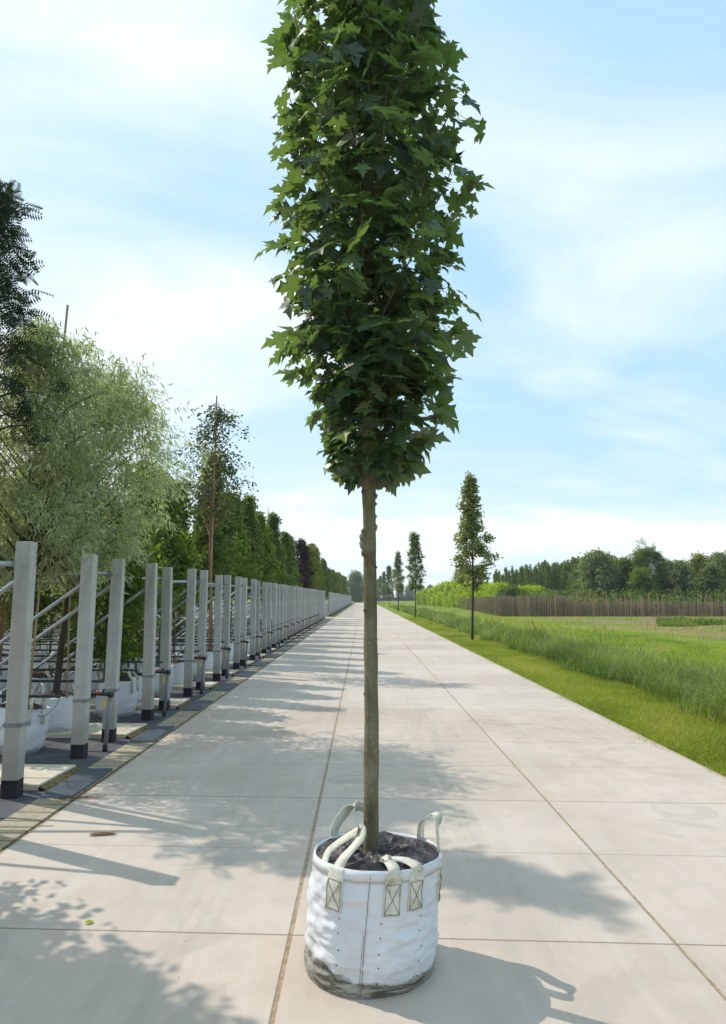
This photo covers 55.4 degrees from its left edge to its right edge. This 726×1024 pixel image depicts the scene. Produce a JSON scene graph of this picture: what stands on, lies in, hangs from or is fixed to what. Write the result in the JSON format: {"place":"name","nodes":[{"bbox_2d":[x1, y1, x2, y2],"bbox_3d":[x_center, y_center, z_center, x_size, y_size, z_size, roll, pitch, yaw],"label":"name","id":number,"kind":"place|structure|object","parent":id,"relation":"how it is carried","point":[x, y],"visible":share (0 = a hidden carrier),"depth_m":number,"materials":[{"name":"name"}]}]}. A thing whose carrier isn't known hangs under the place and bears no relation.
{"place":"outdoors","nodes":[
{"label":"outdoors","id":0,"kind":"place"},
{"bbox_2d":[1,668,137,692],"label":"irrigation pipe","id":1,"kind":"object","parent":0,"point":[34,669],"visible":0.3,"depth_m":8.58,"materials":[{"name":"black plastic"}]},
{"bbox_2d":[0,619,320,821],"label":"nursery floor","id":2,"kind":"structure","parent":0,"point":[54,751],"depth_m":7.60,"materials":[{"name":"concrete"}]},
{"bbox_2d":[0,598,5,672],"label":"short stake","id":3,"kind":"object","parent":2,"relation":"on","point":[3,606],"visible":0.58,"depth_m":8.48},
{"bbox_2d":[0,541,37,798],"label":"concrete post","id":4,"kind":"object","parent":2,"relation":"on","point":[14,742],"visible":1,"depth_m":5.73,"materials":[{"name":"concrete"}]},
{"bbox_2d":[0,694,49,754],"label":"planting bag","id":5,"kind":"object","parent":2,"relation":"on","point":[37,728],"visible":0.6,"depth_m":7.21,"materials":[{"name":"fabric"}]},
{"bbox_2d":[0,463,64,634],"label":"broadleaf tree","id":6,"kind":"object","parent":2,"relation":"on","point":[43,603],"visible":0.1,"depth_m":10.12,"materials":[{"name":"green plant"}]},
{"bbox_2d":[0,584,79,644],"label":"steel brace","id":7,"kind":"object","parent":2,"relation":"on","point":[50,606],"visible":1,"depth_m":7.17,"materials":[{"name":"metal"}]},
{"bbox_2d":[0,764,81,790],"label":"concrete pad","id":8,"kind":"object","parent":2,"relation":"on","point":[38,777],"visible":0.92,"depth_m":6.18,"materials":[{"name":"concrete"}]},
{"bbox_2d":[0,179,87,449],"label":"feather leaved tree","id":9,"kind":"object","parent":8,"relation":"on","point":[7,211],"visible":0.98,"depth_m":6.92,"materials":[{"name":"green plant"}]},
{"bbox_2d":[31,665,54,693],"bbox_3d":[-4.616,2.504,9.800,0.574,0.664,0.572,3,-8,-26],"label":"planting bag","id":10,"kind":"object","parent":2,"relation":"on","point":[47,685],"visible":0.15,"depth_m":9.64,"materials":[{"name":"fabric"}]},
{"bbox_2d":[31,589,60,648],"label":"bushy sapling","id":11,"kind":"object","parent":2,"relation":"on","point":[43,624],"visible":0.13,"depth_m":16.44,"materials":[{"name":"green plant"}]},
{"bbox_2d":[28,305,68,706],"bbox_3d":[-3.456,0.081,7.547,0.050,4.900,0.026,2,-7,0],"label":"tree stake","id":12,"kind":"object","parent":2,"relation":"on","point":[40,580],"visible":0.46,"depth_m":7.44,"materials":[{"name":"brown wood"}]},
{"bbox_2d":[0,679,103,716],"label":"irrigation pipe","id":13,"kind":"object","parent":12,"relation":"attached to","point":[57,681],"visible":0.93,"depth_m":7.46,"materials":[{"name":"black plastic"}]},
{"bbox_2d":[30,663,70,689],"bbox_3d":[-4.853,2.627,10.657,0.630,0.631,0.619,3,-8,-22],"label":"planting bag","id":14,"kind":"object","parent":2,"relation":"on","point":[63,686],"visible":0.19,"depth_m":10.59,"materials":[{"name":"fabric"}]},
{"bbox_2d":[36,524,78,654],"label":"broadleaf tree","id":15,"kind":"object","parent":2,"relation":"on","point":[55,609],"visible":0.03,"depth_m":14.12,"materials":[{"name":"green plant"}]},
{"bbox_2d":[2,588,144,693],"bbox_3d":[-4.110,1.887,9.289,2.445,1.814,0.042,0,-7,0],"label":"steel brace","id":16,"kind":"object","parent":2,"relation":"on","point":[75,638],"visible":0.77,"depth_m":9.30,"materials":[{"name":"metal"}]},
{"bbox_2d":[54,575,100,665],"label":"bushy sapling","id":17,"kind":"object","parent":2,"relation":"on","point":[71,631],"visible":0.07,"depth_m":12.05,"materials":[{"name":"green plant"}]},
{"bbox_2d":[0,315,156,600],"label":"willow tree","id":18,"kind":"object","parent":2,"relation":"on","point":[47,334],"visible":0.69,"depth_m":7.41,"materials":[{"name":"green plant"}]},
{"bbox_2d":[70,554,97,758],"bbox_3d":[-2.882,1.472,7.154,0.142,2.066,0.130,0,-8,1],"label":"concrete post","id":19,"kind":"object","parent":2,"relation":"on","point":[81,700],"visible":0.98,"depth_m":7.10,"materials":[{"name":"concrete"}]},
{"bbox_2d":[68,658,102,692],"bbox_3d":[-4.728,2.784,11.742,0.600,0.587,0.581,3,-7,-19],"label":"planting bag","id":20,"kind":"object","parent":2,"relation":"on","point":[93,687],"visible":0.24,"depth_m":11.57,"materials":[{"name":"fabric"}]},
{"bbox_2d":[45,723,150,738],"bbox_3d":[-3.430,2.631,8.335,1.570,0.052,0.720,0,-7,2],"label":"concrete pad","id":21,"kind":"object","parent":2,"relation":"on","point":[127,730],"visible":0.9,"depth_m":8.18,"materials":[{"name":"concrete"}]},
{"bbox_2d":[29,682,73,732],"bbox_3d":[-3.720,2.351,8.333,0.600,0.607,0.620,0,-7,3],"label":"planting bag","id":22,"kind":"object","parent":21,"relation":"on","point":[60,716],"visible":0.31,"depth_m":8.11,"materials":[{"name":"fabric"}]},
{"bbox_2d":[65,361,77,730],"bbox_3d":[-3.550,0.360,8.420,0.047,4.557,0.024,-2,-7,0],"label":"tree stake","id":23,"kind":"object","parent":22,"relation":"in","point":[67,673],"visible":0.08,"depth_m":8.26,"materials":[{"name":"brown wood"}]},
{"bbox_2d":[0,351,218,694],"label":"willow tree","id":24,"kind":"object","parent":21,"relation":"on","point":[120,545],"visible":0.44,"depth_m":8.40,"materials":[{"name":"green plant"}]},
{"bbox_2d":[91,689,113,751],"bbox_3d":[-2.801,2.217,7.347,0.250,0.660,0.092,3,-6,0],"label":"standpipe","id":25,"kind":"object","parent":2,"relation":"on","point":[110,695],"visible":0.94,"depth_m":7.35,"materials":[{"name":"black plastic"}]},
{"bbox_2d":[48,492,161,679],"bbox_3d":[-3.636,1.191,9.607,1.382,3.200,1.272,-1,-7,12],"label":"bushy sapling","id":26,"kind":"object","parent":2,"relation":"on","point":[99,650],"visible":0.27,"depth_m":9.62,"materials":[{"name":"green plant"}]},
{"bbox_2d":[101,559,125,741],"bbox_3d":[-2.871,1.573,7.965,0.142,2.064,0.130,1,-8,-3],"label":"concrete post","id":27,"kind":"object","parent":2,"relation":"on","point":[114,633],"visible":0.89,"depth_m":7.93,"materials":[{"name":"concrete"}]},
{"bbox_2d":[0,584,109,666],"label":"steel brace","id":28,"kind":"object","parent":27,"relation":"attached to","point":[63,619],"visible":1,"depth_m":7.96,"materials":[{"name":"metal"}]},
{"bbox_2d":[95,668,139,717],"bbox_3d":[-3.406,2.491,9.585,0.550,0.637,0.549,5,-9,-34],"label":"planting bag","id":29,"kind":"object","parent":2,"relation":"on","point":[128,694],"visible":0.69,"depth_m":9.42,"materials":[{"name":"fabric"}]},
{"bbox_2d":[90,698,193,708],"bbox_3d":[-3.430,2.897,10.478,1.570,0.052,0.720,0,-7,2],"label":"concrete pad","id":30,"kind":"object","parent":2,"relation":"on","point":[176,703],"visible":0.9,"depth_m":10.37,"materials":[{"name":"concrete"}]},
{"bbox_2d":[95,511,184,668],"bbox_3d":[-3.573,1.405,10.761,1.321,3.059,1.217,5,-9,-36],"label":"bushy sapling","id":31,"kind":"object","parent":30,"relation":"on","point":[139,647],"visible":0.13,"depth_m":10.66,"materials":[{"name":"green plant"}]},
{"bbox_2d":[141,563,157,720],"bbox_3d":[-2.877,1.734,9.325,0.142,2.080,0.130,-1,-7,1],"label":"concrete post","id":32,"kind":"object","parent":2,"relation":"on","point":[149,652],"visible":1,"depth_m":9.27,"materials":[{"name":"concrete"}]},
{"bbox_2d":[125,457,178,671],"bbox_3d":[-3.787,1.034,11.961,1.244,4.092,1.163,-1,-7,6],"label":"broadleaf tree","id":33,"kind":"object","parent":2,"relation":"on","point":[163,544],"visible":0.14,"depth_m":12.01,"materials":[{"name":"green plant"}]},
{"bbox_2d":[135,655,173,695],"bbox_3d":[-3.500,2.750,11.642,0.618,0.629,0.629,4,-8,-30],"label":"planting bag","id":34,"kind":"object","parent":2,"relation":"on","point":[156,692],"visible":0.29,"depth_m":11.47,"materials":[{"name":"fabric"}]},
{"bbox_2d":[155,668,170,715],"bbox_3d":[-2.801,2.487,9.530,0.250,0.660,0.092,3,-6,0],"label":"standpipe","id":35,"kind":"object","parent":2,"relation":"on","point":[167,672],"visible":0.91,"depth_m":9.53,"materials":[{"name":"black plastic"}]},
{"bbox_2d":[159,567,172,710],"bbox_3d":[-2.890,1.845,10.137,0.142,2.058,0.130,-1,-7,0],"label":"concrete post","id":36,"kind":"object","parent":2,"relation":"on","point":[166,616],"visible":0.93,"depth_m":10.10,"materials":[{"name":"concrete"}]},
{"bbox_2d":[158,481,210,658],"bbox_3d":[-3.838,1.306,14.048,1.556,4.065,1.487,7,-10,-43],"label":"broadleaf tree","id":37,"kind":"object","parent":2,"relation":"on","point":[185,524],"visible":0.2,"depth_m":14.23,"materials":[{"name":"green plant"}]},
{"bbox_2d":[172,587,197,640],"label":"bushy sapling","id":38,"kind":"object","parent":2,"relation":"on","point":[178,627],"visible":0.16,"depth_m":18.64,"materials":[{"name":"green plant"}]},
{"bbox_2d":[183,569,196,696],"bbox_3d":[-2.882,1.997,11.516,0.142,2.096,0.130,0,-7,-3],"label":"concrete post","id":39,"kind":"object","parent":2,"relation":"on","point":[189,635],"visible":1,"depth_m":11.46,"materials":[{"name":"concrete"}]},
{"bbox_2d":[172,682,220,688],"bbox_3d":[-3.430,3.162,12.622,1.570,0.052,0.720,0,-7,2],"label":"concrete pad","id":40,"kind":"object","parent":2,"relation":"on","point":[210,685],"visible":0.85,"depth_m":12.37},
{"bbox_2d":[171,653,184,683],"bbox_3d":[-3.496,2.923,12.831,0.572,0.578,0.590,4,-8,-27],"label":"planting bag","id":41,"kind":"object","parent":40,"relation":"on","point":[178,669],"visible":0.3,"depth_m":12.60,"materials":[{"name":"fabric"}]},
{"bbox_2d":[154,477,203,663],"bbox_3d":[-3.752,1.193,12.958,1.583,4.021,1.465,-1,-7,6],"label":"broadleaf tree","id":42,"kind":"object","parent":40,"relation":"on","point":[175,550],"visible":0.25,"depth_m":13.05,"materials":[{"name":"green plant"}]},
{"bbox_2d":[196,570,207,689],"bbox_3d":[-2.869,2.094,12.334,0.142,2.106,0.130,1,-7,-3],"label":"concrete post","id":43,"kind":"object","parent":2,"relation":"on","point":[202,614],"visible":0.93,"depth_m":12.30,"materials":[{"name":"concrete"}]},
{"bbox_2d":[159,403,258,649],"bbox_3d":[-3.480,0.478,15.719,2.098,6.121,2.288,5,-8,-34],"label":"sparse tree","id":44,"kind":"object","parent":2,"relation":"on","point":[221,417],"visible":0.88,"depth_m":15.77,"materials":[{"name":"green plant"}]},
{"bbox_2d":[208,396,216,649],"bbox_3d":[-3.387,0.406,15.568,0.058,6.223,0.033,0,-7,0],"label":"tree stake","id":45,"kind":"object","parent":2,"relation":"on","point":[212,532],"visible":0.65,"depth_m":15.52,"materials":[{"name":"brown wood"}]},
{"bbox_2d":[213,575,222,680],"bbox_3d":[-2.876,2.285,13.695,0.142,2.060,0.130,0,-7,-3],"label":"concrete post","id":46,"kind":"object","parent":2,"relation":"on","point":[217,629],"visible":1,"depth_m":13.64,"materials":[{"name":"concrete"}]},
{"bbox_2d":[221,575,230,675],"bbox_3d":[-2.865,2.376,14.507,0.142,2.080,0.130,0,-7,3],"label":"concrete post","id":47,"kind":"object","parent":2,"relation":"on","point":[226,610],"visible":0.84,"depth_m":14.47,"materials":[{"name":"concrete"}]},
{"bbox_2d":[201,492,255,600],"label":"broadleaf tree","id":48,"kind":"object","parent":2,"relation":"on","point":[231,530],"visible":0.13,"depth_m":18.57,"materials":[{"name":"green plant"}]},
{"bbox_2d":[212,491,261,638],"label":"broadleaf tree","id":49,"kind":"object","parent":2,"relation":"on","point":[241,533],"visible":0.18,"depth_m":20.24,"materials":[{"name":"green plant"}]},
{"bbox_2d":[233,577,241,668],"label":"concrete post","id":50,"kind":"object","parent":2,"relation":"on","point":[236,643],"visible":1,"depth_m":15.81,"materials":[{"name":"concrete"}]},
{"bbox_2d":[229,661,256,665],"bbox_3d":[-3.430,3.693,16.909,1.570,0.052,0.720,0,-7,2],"label":"concrete pad","id":51,"kind":"object","parent":2,"relation":"on","point":[251,663],"visible":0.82,"depth_m":16.76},
{"bbox_2d":[189,450,240,604],"bbox_3d":[-3.823,1.062,17.374,1.526,5.369,1.632,1,-7,-11],"label":"broadleaf tree","id":52,"kind":"object","parent":51,"relation":"on","point":[221,542],"visible":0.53,"depth_m":17.20,"materials":[{"name":"green plant"}]},
{"bbox_2d":[240,578,246,665],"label":"concrete post","id":53,"kind":"object","parent":51,"relation":"on","point":[243,627],"visible":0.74,"depth_m":16.65,"materials":[{"name":"concrete"}]},
{"bbox_2d":[249,579,256,660],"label":"concrete post","id":54,"kind":"object","parent":2,"relation":"on","point":[253,620],"visible":1,"depth_m":18.03,"materials":[{"name":"concrete"}]},
{"bbox_2d":[238,492,269,600],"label":"broadleaf tree","id":55,"kind":"object","parent":2,"relation":"on","point":[250,523],"visible":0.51,"depth_m":22.28,"materials":[{"name":"green plant"}]},
{"bbox_2d":[247,654,268,657],"bbox_3d":[-3.430,3.959,19.053,1.570,0.052,0.720,0,-7,2],"label":"concrete pad","id":56,"kind":"object","parent":2,"relation":"on","point":[261,655],"visible":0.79,"depth_m":18.79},
{"bbox_2d":[255,581,259,655],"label":"concrete post","id":57,"kind":"object","parent":56,"relation":"on","point":[257,615],"visible":0.63,"depth_m":18.85,"materials":[{"name":"concrete"}]},
{"bbox_2d":[261,582,266,653],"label":"concrete post","id":58,"kind":"object","parent":2,"relation":"on","point":[264,620],"visible":1,"depth_m":20.20,"materials":[{"name":"concrete"}]},
{"bbox_2d":[243,511,284,595],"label":"broadleaf tree","id":59,"kind":"object","parent":2,"relation":"on","point":[262,521],"visible":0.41,"depth_m":24.47,"materials":[{"name":"green plant"}]},
{"bbox_2d":[260,526,284,599],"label":"broadleaf tree","id":60,"kind":"object","parent":2,"relation":"on","point":[270,540],"visible":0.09,"depth_m":27.21,"materials":[{"name":"green plant"}]},
{"bbox_2d":[272,583,276,647],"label":"concrete post","id":61,"kind":"object","parent":2,"relation":"on","point":[274,606],"visible":0.92,"depth_m":22.40,"materials":[{"name":"concrete"}]},
{"bbox_2d":[265,511,290,631],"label":"broadleaf tree","id":62,"kind":"object","parent":2,"relation":"on","point":[274,520],"visible":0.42,"depth_m":29.48,"materials":[{"name":"green plant"}]},
{"bbox_2d":[280,584,283,643],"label":"concrete post","id":63,"kind":"object","parent":2,"relation":"on","point":[282,610],"visible":0.83,"depth_m":24.55,"materials":[{"name":"concrete"}]},
{"bbox_2d":[279,532,298,586],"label":"broadleaf tree","id":64,"kind":"object","parent":2,"relation":"on","point":[286,536],"visible":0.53,"depth_m":32.88,"materials":[{"name":"green plant"}]},
{"bbox_2d":[284,535,302,586],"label":"broadleaf tree","id":65,"kind":"object","parent":2,"relation":"on","point":[298,578],"visible":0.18,"depth_m":35.86,"materials":[{"name":"green plant"}]},
{"bbox_2d":[291,538,315,588],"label":"purple tree","id":66,"kind":"object","parent":2,"relation":"on","point":[302,548],"visible":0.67,"depth_m":41.83,"materials":[{"name":"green plant"}]},
{"bbox_2d":[308,545,320,589],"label":"tree","id":67,"kind":"object","parent":2,"relation":"on","point":[313,559],"visible":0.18,"depth_m":48.25,"materials":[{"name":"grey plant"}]},
{"bbox_2d":[313,546,326,589],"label":"tree","id":68,"kind":"object","parent":2,"relation":"on","point":[318,558],"visible":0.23,"depth_m":52.75,"materials":[{"name":"green plant"}]},
{"bbox_2d":[5,603,353,616],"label":"nursery floor","id":69,"kind":"structure","parent":0,"point":[326,610],"depth_m":81.25,"materials":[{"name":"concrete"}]},
{"bbox_2d":[320,558,332,594],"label":"broadleaf tree","id":70,"kind":"object","parent":69,"relation":"on","point":[325,571],"visible":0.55,"depth_m":70.58,"materials":[{"name":"green plant"}]},
{"bbox_2d":[0,602,725,1023],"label":"road","id":71,"kind":"structure","parent":0,"point":[584,866],"depth_m":4.27,"materials":[{"name":"concrete"}]},
{"bbox_2d":[304,800,441,998],"bbox_3d":[0.051,1.676,3.088,0.626,0.633,0.601,0,-7,0],"label":"planting bag","id":72,"kind":"object","parent":71,"relation":"on","point":[372,925],"visible":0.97,"depth_m":2.85,"materials":[{"name":"fabric"}]},
{"bbox_2d":[254,0,495,852],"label":"maple tree","id":73,"kind":"object","parent":72,"relation":"in","point":[377,333],"visible":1,"depth_m":3.28,"materials":[{"name":"green plant"}]},
{"bbox_2d":[0,0,725,597],"label":"sky","id":74,"kind":"structure","parent":0,"point":[590,400],"materials":[{"name":"blue"}]},
{"bbox_2d":[212,600,725,772],"bbox_3d":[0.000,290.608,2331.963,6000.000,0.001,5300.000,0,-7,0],"label":"ground","id":75,"kind":"structure","parent":0,"point":[611,622],"depth_m":36.12,"materials":[{"name":"plant"}]},
{"bbox_2d":[0,620,330,852],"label":"joint strip","id":76,"kind":"object","parent":75,"relation":"on","point":[33,828],"visible":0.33,"depth_m":6.28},
{"bbox_2d":[0,619,331,849],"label":"paving strip","id":77,"kind":"object","parent":75,"relation":"on","point":[19,823],"visible":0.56,"depth_m":6.59,"materials":[{"name":"concrete"}]},
{"bbox_2d":[40,768,112,797],"bbox_3d":[-2.475,2.363,6.025,0.260,0.040,0.900,0,-7,0],"label":"drain grate","id":78,"kind":"object","parent":77,"relation":"on","point":[78,782],"visible":0.98,"depth_m":5.95,"materials":[{"name":"metal"}]},
{"bbox_2d":[130,726,174,742],"bbox_3d":[-2.475,2.628,8.169,0.260,0.040,0.900,0,-7,0],"label":"drain grate","id":79,"kind":"object","parent":77,"relation":"on","point":[152,734],"visible":1,"depth_m":8.07,"materials":[{"name":"metal"}]},
{"bbox_2d":[180,700,211,710],"bbox_3d":[-2.475,2.894,10.312,0.260,0.040,0.900,0,-7,0],"label":"drain grate","id":80,"kind":"object","parent":77,"relation":"on","point":[197,705],"visible":0.99,"depth_m":10.25,"materials":[{"name":"metal"}]},
{"bbox_2d":[347,569,363,602],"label":"tree","id":81,"kind":"object","parent":75,"relation":"on","point":[355,583],"visible":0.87,"depth_m":222.32,"materials":[{"name":"green plant"}]},
{"bbox_2d":[384,565,393,595],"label":"columnar oak","id":82,"kind":"object","parent":75,"relation":"on","point":[388,583],"visible":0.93,"depth_m":113.27,"materials":[{"name":"green plant"}]},
{"bbox_2d":[391,550,404,610],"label":"columnar oak","id":83,"kind":"object","parent":75,"relation":"on","point":[397,571],"visible":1,"depth_m":84.54,"materials":[{"name":"green plant"}]},
{"bbox_2d":[404,530,426,616],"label":"columnar oak","id":84,"kind":"object","parent":75,"relation":"on","point":[413,559],"visible":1,"depth_m":56.72,"materials":[{"name":"green plant"}]},
{"bbox_2d":[439,580,456,606],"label":"golden shrub","id":85,"kind":"object","parent":75,"relation":"on","point":[446,587],"visible":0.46,"depth_m":122.41,"materials":[{"name":"green plant"}]},
{"bbox_2d":[446,581,459,607],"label":"golden shrub","id":86,"kind":"object","parent":75,"relation":"on","point":[451,599],"visible":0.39,"depth_m":117.31,"materials":[{"name":"green plant"}]},
{"bbox_2d":[449,470,502,639],"bbox_3d":[4.285,1.618,26.926,1.813,6.616,1.927,5,-9,-34],"label":"columnar oak","id":87,"kind":"object","parent":75,"relation":"on","point":[471,499],"visible":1,"depth_m":26.90,"materials":[{"name":"green plant"}]},
{"bbox_2d":[500,584,521,598],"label":"green shrub","id":88,"kind":"object","parent":75,"relation":"on","point":[511,590],"visible":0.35,"depth_m":77.16,"materials":[{"name":"green plant"}]},
{"bbox_2d":[401,616,725,779],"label":"verge grass","id":89,"kind":"structure","parent":75,"relation":"on","point":[534,669],"depth_m":10.77,"materials":[{"name":"plant"}]},
{"bbox_2d":[566,562,583,599],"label":"round tree","id":90,"kind":"object","parent":75,"relation":"on","point":[576,574],"visible":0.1,"depth_m":81.61,"materials":[{"name":"green plant"}]},
{"bbox_2d":[452,595,725,615],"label":"sapling stock","id":91,"kind":"object","parent":75,"relation":"on","point":[502,606],"visible":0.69,"depth_m":61.77,"materials":[{"name":"plant"}]},
{"bbox_2d":[571,547,620,601],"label":"round tree","id":92,"kind":"object","parent":75,"relation":"on","point":[595,571],"visible":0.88,"depth_m":72.86,"materials":[{"name":"green plant"}]},
{"bbox_2d":[609,556,633,604],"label":"round tree","id":93,"kind":"object","parent":75,"relation":"on","point":[625,564],"visible":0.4,"depth_m":74.87,"materials":[{"name":"green plant"}]},
{"bbox_2d":[529,588,725,609],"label":"sapling leaves","id":94,"kind":"object","parent":75,"relation":"on","point":[683,599],"visible":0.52,"depth_m":65.03,"materials":[{"name":"green plant"}]},
{"bbox_2d":[623,566,660,602],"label":"round tree","id":95,"kind":"object","parent":75,"relation":"on","point":[639,579],"visible":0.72,"depth_m":70.08,"materials":[{"name":"green plant"}]},
{"bbox_2d":[627,538,669,601],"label":"tree","id":96,"kind":"object","parent":75,"relation":"on","point":[649,556],"visible":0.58,"depth_m":74.02,"materials":[{"name":"green plant"}]},
{"bbox_2d":[658,558,697,601],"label":"round tree","id":97,"kind":"object","parent":75,"relation":"on","point":[679,574],"visible":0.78,"depth_m":72.00,"materials":[{"name":"green plant"}]},
{"bbox_2d":[654,614,725,626],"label":"field tussocks","id":98,"kind":"object","parent":75,"relation":"on","point":[677,621],"visible":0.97,"depth_m":42.17,"materials":[{"name":"green plant"}]},
{"bbox_2d":[684,550,711,600],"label":"round tree","id":99,"kind":"object","parent":75,"relation":"on","point":[698,560],"visible":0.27,"depth_m":75.49,"materials":[{"name":"green plant"}]},
{"bbox_2d":[690,562,725,603],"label":"round tree","id":100,"kind":"object","parent":75,"relation":"on","point":[713,576],"visible":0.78,"depth_m":69.22,"materials":[{"name":"green plant"}]},
{"bbox_2d":[700,550,725,597],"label":"round tree","id":101,"kind":"object","parent":75,"relation":"on","point":[719,558],"visible":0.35,"depth_m":73.31,"materials":[{"name":"green plant"}]},
{"bbox_2d":[390,603,725,723],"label":"tall grass","id":102,"kind":"structure","parent":0,"point":[680,677],"depth_m":15.65,"materials":[{"name":"plant"}]},
{"bbox_2d":[462,615,725,670],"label":"field grass","id":103,"kind":"structure","parent":0,"point":[651,642],"depth_m":26.29,"materials":[{"name":"plant"}]},
{"bbox_3d":[-3.430,4.224,21.196,1.570,0.052,0.720,0,-7,2],"label":"concrete pad","id":104,"kind":"object","parent":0,"visible":0},
{"bbox_2d":[267,583,271,649],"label":"concrete post","id":105,"kind":"object","parent":104,"relation":"on","point":[269,590],"visible":0.67,"depth_m":21.00,"materials":[{"name":"concrete"}]},
{"bbox_3d":[-3.430,4.490,23.340,1.570,0.052,0.720,0,-7,2],"label":"concrete pad","id":106,"kind":"object","parent":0,"visible":0},
{"bbox_2d":[276,584,279,644],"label":"concrete post","id":107,"kind":"object","parent":106,"relation":"on","point":[278,612],"visible":0.66,"depth_m":23.20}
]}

